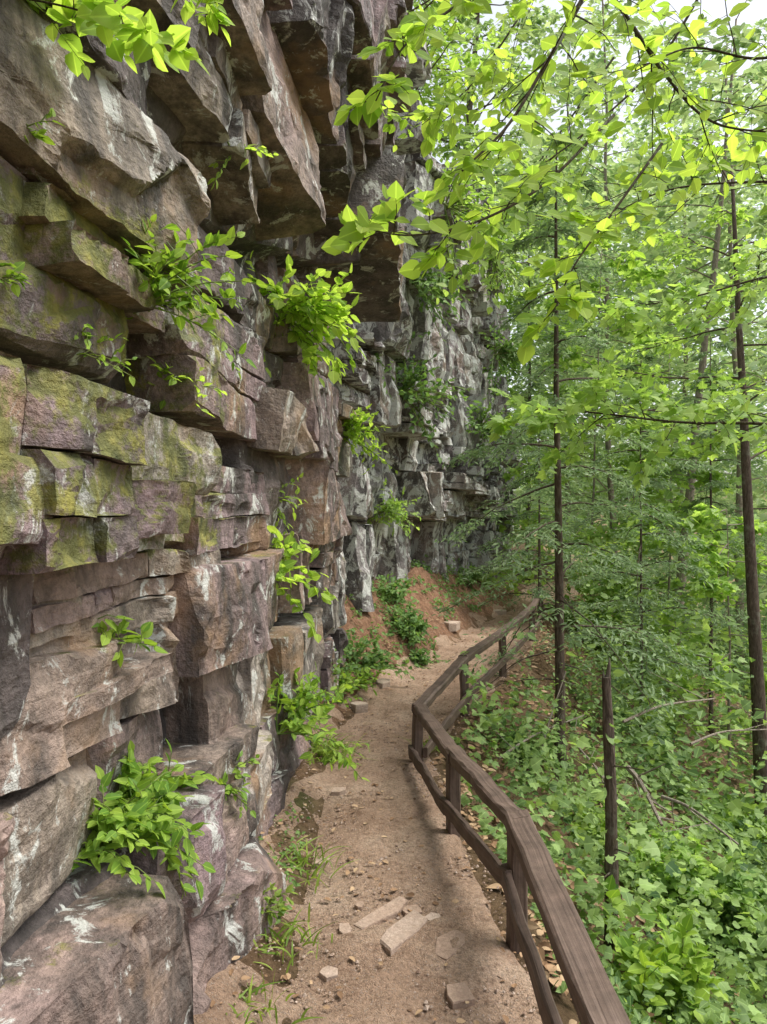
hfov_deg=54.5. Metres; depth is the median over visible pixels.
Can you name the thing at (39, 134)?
leafy plant
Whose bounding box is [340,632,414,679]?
bank shrub
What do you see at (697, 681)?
understory shrub
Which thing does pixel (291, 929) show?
grass tuft
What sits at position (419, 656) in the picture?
bank shrub
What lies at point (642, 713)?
fallen branch
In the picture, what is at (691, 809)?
fallen branch
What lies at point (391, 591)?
bank shrub
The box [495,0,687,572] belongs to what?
forest tree
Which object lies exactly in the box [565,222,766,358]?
overhanging branch
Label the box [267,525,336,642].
leafy plant
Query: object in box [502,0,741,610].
forest tree
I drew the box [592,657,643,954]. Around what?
dead snag
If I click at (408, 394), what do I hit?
cliff shrub
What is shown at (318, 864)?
flat stone
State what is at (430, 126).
overhanging branch
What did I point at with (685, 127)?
forest tree
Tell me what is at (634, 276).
maple tree
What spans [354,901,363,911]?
flat stone
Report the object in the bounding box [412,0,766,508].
sky
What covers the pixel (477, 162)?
overhanging branch
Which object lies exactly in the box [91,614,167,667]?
leafy plant
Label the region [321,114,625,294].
overhanging branch
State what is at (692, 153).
overhanging branch
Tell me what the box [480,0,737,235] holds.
overhanging branch
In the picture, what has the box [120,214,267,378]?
leafy plant
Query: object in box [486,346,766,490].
overhanging branch
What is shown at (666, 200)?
distant forest
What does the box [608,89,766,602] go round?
forest tree
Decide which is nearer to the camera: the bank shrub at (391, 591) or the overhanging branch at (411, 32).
the overhanging branch at (411, 32)
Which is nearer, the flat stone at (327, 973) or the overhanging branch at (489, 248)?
the flat stone at (327, 973)
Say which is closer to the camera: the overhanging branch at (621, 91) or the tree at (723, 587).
the overhanging branch at (621, 91)
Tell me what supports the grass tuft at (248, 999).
on the ground
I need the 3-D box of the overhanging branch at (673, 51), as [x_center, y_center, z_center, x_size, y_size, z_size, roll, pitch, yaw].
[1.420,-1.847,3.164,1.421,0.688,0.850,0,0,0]
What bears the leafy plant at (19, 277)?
attached to the cliff
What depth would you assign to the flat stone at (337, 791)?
4.18 m
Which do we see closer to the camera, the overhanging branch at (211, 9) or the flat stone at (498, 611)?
the overhanging branch at (211, 9)
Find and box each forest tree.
[493,206,626,579]
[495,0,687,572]
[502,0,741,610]
[565,18,766,691]
[580,91,766,554]
[585,0,766,645]
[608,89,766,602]
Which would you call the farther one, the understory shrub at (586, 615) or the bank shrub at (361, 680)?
the understory shrub at (586, 615)
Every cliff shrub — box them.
[342,404,397,474]
[367,478,420,537]
[374,331,480,463]
[403,258,474,347]
[434,129,535,303]
[457,558,485,592]
[464,216,559,309]
[465,393,542,470]
[479,321,544,394]
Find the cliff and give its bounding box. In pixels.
[0,0,522,1023]
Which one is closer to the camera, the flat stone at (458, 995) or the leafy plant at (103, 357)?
the leafy plant at (103, 357)
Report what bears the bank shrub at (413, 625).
on the ground
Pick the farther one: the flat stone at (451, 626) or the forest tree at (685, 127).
the forest tree at (685, 127)
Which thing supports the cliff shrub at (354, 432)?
attached to the cliff
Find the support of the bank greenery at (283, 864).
on the ground
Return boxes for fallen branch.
[498,714,583,758]
[528,672,574,772]
[577,747,644,812]
[622,671,714,722]
[626,763,682,826]
[661,795,738,844]
[684,719,766,748]
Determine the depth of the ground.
6.71 m
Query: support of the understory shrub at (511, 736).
on the ground
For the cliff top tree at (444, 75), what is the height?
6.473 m
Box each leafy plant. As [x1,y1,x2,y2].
[0,261,29,296]
[25,108,63,144]
[72,738,220,899]
[74,324,136,386]
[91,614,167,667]
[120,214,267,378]
[146,356,226,416]
[207,141,278,190]
[219,751,259,817]
[245,251,365,386]
[261,882,296,926]
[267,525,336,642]
[267,662,369,781]
[275,473,305,541]
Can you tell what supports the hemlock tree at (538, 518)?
on the ground
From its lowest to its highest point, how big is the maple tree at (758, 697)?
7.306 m
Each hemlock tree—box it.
[431,132,722,776]
[459,398,614,625]
[536,347,742,745]
[616,336,766,733]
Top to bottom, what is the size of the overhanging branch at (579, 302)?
0.927 m
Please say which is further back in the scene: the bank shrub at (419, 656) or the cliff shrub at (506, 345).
the cliff shrub at (506, 345)
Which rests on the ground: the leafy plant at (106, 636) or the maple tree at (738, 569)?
the maple tree at (738, 569)
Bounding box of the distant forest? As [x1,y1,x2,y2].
[474,106,766,692]
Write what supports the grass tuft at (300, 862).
on the ground
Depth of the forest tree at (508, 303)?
17.29 m
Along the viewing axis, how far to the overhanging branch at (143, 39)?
1.61 m
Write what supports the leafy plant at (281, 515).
attached to the cliff
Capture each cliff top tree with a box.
[407,0,528,188]
[407,0,654,283]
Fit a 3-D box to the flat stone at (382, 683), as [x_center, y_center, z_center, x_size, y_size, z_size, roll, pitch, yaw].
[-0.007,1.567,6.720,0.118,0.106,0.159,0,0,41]
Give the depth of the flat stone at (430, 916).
2.91 m
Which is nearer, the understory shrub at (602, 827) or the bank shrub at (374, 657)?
the understory shrub at (602, 827)
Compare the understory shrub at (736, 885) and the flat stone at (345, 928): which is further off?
the understory shrub at (736, 885)
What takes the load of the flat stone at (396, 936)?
on the path
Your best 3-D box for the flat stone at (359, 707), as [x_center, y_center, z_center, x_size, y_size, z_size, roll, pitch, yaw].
[-0.196,1.574,5.957,0.144,0.096,0.101,0,0,-12]
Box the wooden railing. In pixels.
[408,592,630,1023]
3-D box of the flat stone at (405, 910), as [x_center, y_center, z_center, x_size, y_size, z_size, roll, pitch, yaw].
[0.111,1.601,2.963,0.075,0.043,0.063,0,0,-16]
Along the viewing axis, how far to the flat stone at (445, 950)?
2.70 m
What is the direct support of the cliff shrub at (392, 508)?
attached to the cliff
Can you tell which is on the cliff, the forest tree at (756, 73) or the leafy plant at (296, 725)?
the leafy plant at (296, 725)
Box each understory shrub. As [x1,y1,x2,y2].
[479,706,571,782]
[537,584,639,656]
[563,792,651,892]
[597,639,711,707]
[603,875,728,1023]
[619,826,766,967]
[659,855,766,972]
[701,786,766,868]
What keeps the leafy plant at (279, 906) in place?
on the cliff
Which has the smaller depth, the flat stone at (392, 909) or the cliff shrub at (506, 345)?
the flat stone at (392, 909)
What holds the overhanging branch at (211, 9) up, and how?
attached to the cliff
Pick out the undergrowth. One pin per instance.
(753, 990)
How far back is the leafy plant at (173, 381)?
2.51 m
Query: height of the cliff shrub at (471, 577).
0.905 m
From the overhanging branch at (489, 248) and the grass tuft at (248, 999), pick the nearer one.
the grass tuft at (248, 999)
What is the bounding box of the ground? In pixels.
[239,487,766,1023]
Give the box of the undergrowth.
[451,379,766,1023]
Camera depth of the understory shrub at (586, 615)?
11.18 m
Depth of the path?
3.09 m
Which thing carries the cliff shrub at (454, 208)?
attached to the cliff
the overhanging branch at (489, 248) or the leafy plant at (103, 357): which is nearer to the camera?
the leafy plant at (103, 357)
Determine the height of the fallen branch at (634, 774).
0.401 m
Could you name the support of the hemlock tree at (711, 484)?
on the ground
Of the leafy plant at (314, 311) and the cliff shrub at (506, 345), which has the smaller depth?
the leafy plant at (314, 311)
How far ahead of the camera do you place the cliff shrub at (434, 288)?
8.72 m
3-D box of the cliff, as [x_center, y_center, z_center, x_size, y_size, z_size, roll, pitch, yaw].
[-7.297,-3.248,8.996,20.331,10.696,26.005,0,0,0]
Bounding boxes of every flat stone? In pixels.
[313,857,330,868]
[319,965,337,981]
[331,787,345,795]
[339,923,351,933]
[350,701,367,712]
[354,896,407,929]
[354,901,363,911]
[376,678,389,688]
[380,910,427,955]
[402,904,421,915]
[424,912,440,920]
[435,929,464,960]
[444,621,459,631]
[446,982,474,1008]
[494,609,505,614]
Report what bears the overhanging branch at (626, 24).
attached to the cliff
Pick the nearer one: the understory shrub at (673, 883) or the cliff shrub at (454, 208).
the understory shrub at (673, 883)
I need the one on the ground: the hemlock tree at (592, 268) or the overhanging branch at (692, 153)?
the hemlock tree at (592, 268)
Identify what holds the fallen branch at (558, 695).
on the undergrowth
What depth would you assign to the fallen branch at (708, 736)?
5.14 m
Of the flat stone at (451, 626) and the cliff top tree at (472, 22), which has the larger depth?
the cliff top tree at (472, 22)
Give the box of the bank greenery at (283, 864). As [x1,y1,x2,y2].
[258,554,493,923]
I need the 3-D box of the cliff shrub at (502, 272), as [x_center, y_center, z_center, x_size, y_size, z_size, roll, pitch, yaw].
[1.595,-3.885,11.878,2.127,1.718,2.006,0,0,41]
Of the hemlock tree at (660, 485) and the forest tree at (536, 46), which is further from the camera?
the forest tree at (536, 46)
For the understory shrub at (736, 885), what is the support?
on the ground
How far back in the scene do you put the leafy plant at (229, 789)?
2.73 m
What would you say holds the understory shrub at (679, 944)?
on the ground
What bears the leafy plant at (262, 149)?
attached to the cliff
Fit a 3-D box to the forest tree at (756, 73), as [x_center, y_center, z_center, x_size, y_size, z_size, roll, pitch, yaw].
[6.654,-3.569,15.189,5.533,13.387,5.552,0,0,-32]
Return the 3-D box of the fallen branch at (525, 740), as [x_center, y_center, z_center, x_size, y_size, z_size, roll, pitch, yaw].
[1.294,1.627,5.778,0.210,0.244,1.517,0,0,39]
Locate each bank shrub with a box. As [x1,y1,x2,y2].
[332,665,389,706]
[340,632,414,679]
[372,574,428,616]
[379,600,437,645]
[402,640,450,668]
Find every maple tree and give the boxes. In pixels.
[477,226,704,599]
[543,123,766,843]
[564,331,766,696]
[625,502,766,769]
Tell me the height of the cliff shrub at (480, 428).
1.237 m
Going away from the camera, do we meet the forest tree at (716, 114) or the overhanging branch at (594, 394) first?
the overhanging branch at (594, 394)
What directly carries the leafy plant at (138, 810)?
on the cliff
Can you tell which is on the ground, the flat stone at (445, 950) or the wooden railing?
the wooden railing
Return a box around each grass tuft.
[225,968,322,1023]
[253,902,337,974]
[266,835,358,893]
[307,727,373,767]
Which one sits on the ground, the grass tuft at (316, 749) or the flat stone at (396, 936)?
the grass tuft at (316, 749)
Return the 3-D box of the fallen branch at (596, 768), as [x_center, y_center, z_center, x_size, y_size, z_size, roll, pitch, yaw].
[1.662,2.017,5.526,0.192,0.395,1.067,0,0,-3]
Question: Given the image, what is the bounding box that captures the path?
[193,581,577,1023]
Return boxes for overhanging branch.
[27,0,208,80]
[171,0,234,45]
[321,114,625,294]
[334,0,492,127]
[381,0,541,172]
[434,0,628,207]
[436,57,614,313]
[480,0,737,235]
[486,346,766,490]
[515,138,692,364]
[536,0,766,198]
[548,62,766,274]
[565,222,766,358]
[576,0,766,215]

